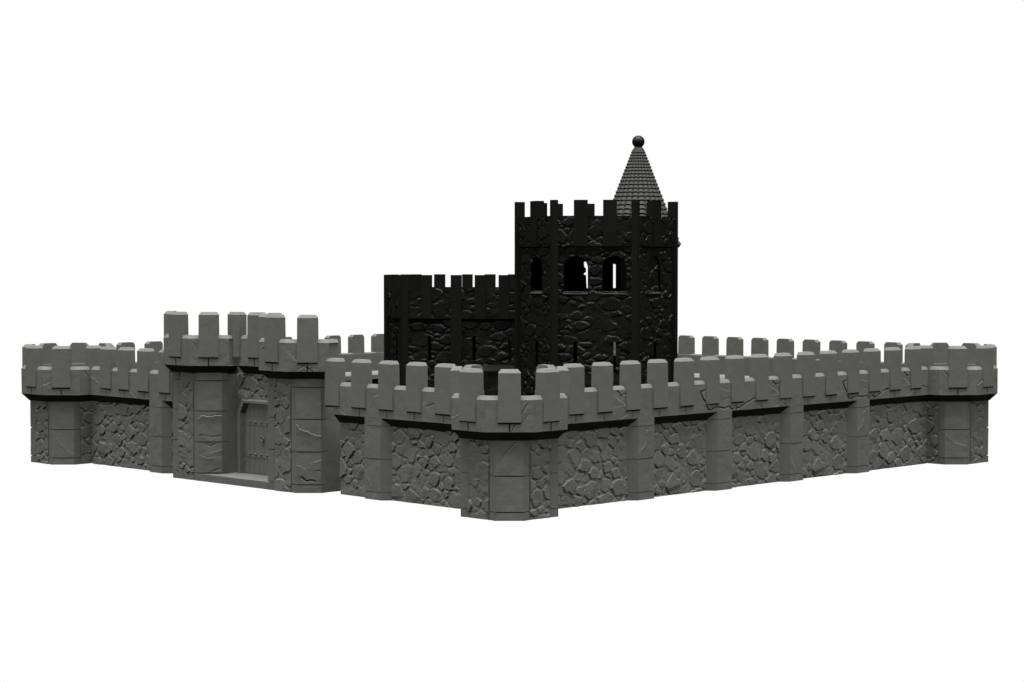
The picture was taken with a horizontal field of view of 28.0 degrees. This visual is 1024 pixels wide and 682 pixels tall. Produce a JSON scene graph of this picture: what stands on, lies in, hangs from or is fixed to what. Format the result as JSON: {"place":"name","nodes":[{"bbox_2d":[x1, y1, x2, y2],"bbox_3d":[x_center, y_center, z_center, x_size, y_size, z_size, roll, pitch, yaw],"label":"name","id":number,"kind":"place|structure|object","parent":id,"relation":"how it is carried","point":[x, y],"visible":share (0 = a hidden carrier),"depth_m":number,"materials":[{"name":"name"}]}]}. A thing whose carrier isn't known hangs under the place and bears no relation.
{"place":"outdoors","nodes":[
{"label":"outdoors","id":0,"kind":"place"},
{"bbox_2d":[384,274,514,395],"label":"great hall","id":1,"kind":"structure","parent":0,"point":[462,321],"depth_m":59.74,"materials":[{"name":"black stone"}]},
{"bbox_2d":[0,288,1023,681],"bbox_3d":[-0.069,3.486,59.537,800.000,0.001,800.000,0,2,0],"label":"ground","id":2,"kind":"structure","parent":0,"point":[886,574],"depth_m":39.46,"materials":[{"name":"white"}]},
{"bbox_2d":[21,343,113,464],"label":"corner tower","id":3,"kind":"structure","parent":2,"relation":"on","point":[56,382],"depth_m":58.41,"materials":[{"name":"grey stone"}]},
{"bbox_2d":[90,346,173,473],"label":"curtain wall","id":4,"kind":"structure","parent":2,"relation":"on","point":[132,417],"depth_m":57.10,"materials":[{"name":"grey stone"}]},
{"bbox_2d":[116,334,383,383],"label":"curtain wall","id":5,"kind":"structure","parent":2,"relation":"on","point":[375,355],"depth_m":67.05,"materials":[{"name":"grey stone"}]},
{"bbox_2d":[163,311,345,492],"bbox_3d":[-6.870,1.490,53.340,6.683,4.460,1.692,2,3,45],"label":"gatehouse","id":6,"kind":"object","parent":2,"relation":"on","point":[251,409],"visible":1,"depth_m":53.71,"materials":[{"name":"grey stone"}]},
{"bbox_2d":[244,404,267,474],"bbox_3d":[-6.515,2.600,53.741,1.600,1.830,0.084,2,3,45],"label":"door","id":7,"kind":"structure","parent":6,"relation":"in","point":[256,416],"depth_m":53.97,"materials":[{"name":"grey wood"}]},
{"bbox_2d":[325,358,460,508],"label":"curtain wall","id":8,"kind":"structure","parent":2,"relation":"on","point":[398,442],"depth_m":49.35,"materials":[{"name":"grey stone"}]},
{"bbox_2d":[450,364,568,520],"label":"corner tower","id":9,"kind":"structure","parent":2,"relation":"on","point":[509,435],"depth_m":45.78,"materials":[{"name":"grey stone"}]},
{"bbox_2d":[558,346,928,508],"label":"curtain wall","id":10,"kind":"structure","parent":2,"relation":"on","point":[630,437],"depth_m":52.34,"materials":[{"name":"grey stone"}]},
{"bbox_2d":[614,335,903,380],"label":"curtain wall","id":11,"kind":"structure","parent":2,"relation":"on","point":[710,346],"depth_m":64.37,"materials":[{"name":"grey stone"}]},
{"bbox_2d":[905,342,997,464],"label":"corner tower","id":12,"kind":"structure","parent":2,"relation":"on","point":[963,383],"depth_m":58.43,"materials":[{"name":"grey stone"}]},
{"bbox_2d":[0,0,1023,287],"label":"sky","id":13,"kind":"structure","parent":0,"point":[144,143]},
{"bbox_2d":[515,135,680,395],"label":"keep tower","id":14,"kind":"structure","parent":0,"point":[564,314],"depth_m":57.94,"materials":[{"name":"black stone"}]},
{"bbox_2d":[532,256,537,290],"bbox_3d":[0.758,-1.920,58.508,0.088,1.006,0.680,-1,2,-27],"label":"window","id":15,"kind":"structure","parent":14,"relation":"in","point":[533,263],"depth_m":58.80,"materials":[{"name":"black stone"}]},
{"bbox_2d":[563,256,572,290],"bbox_3d":[1.792,-1.887,57.652,0.680,1.006,0.388,0,2,3],"label":"window","id":16,"kind":"structure","parent":14,"relation":"in","point":[572,256],"depth_m":57.55,"materials":[{"name":"black stone"}]},
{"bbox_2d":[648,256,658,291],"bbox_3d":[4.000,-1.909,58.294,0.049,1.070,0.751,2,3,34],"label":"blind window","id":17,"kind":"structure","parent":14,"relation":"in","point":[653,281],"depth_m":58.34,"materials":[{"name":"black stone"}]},
{"bbox_2d":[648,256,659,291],"bbox_3d":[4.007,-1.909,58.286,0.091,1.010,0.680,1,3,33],"label":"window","id":18,"kind":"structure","parent":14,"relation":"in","point":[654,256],"depth_m":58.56,"materials":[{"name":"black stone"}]}
]}

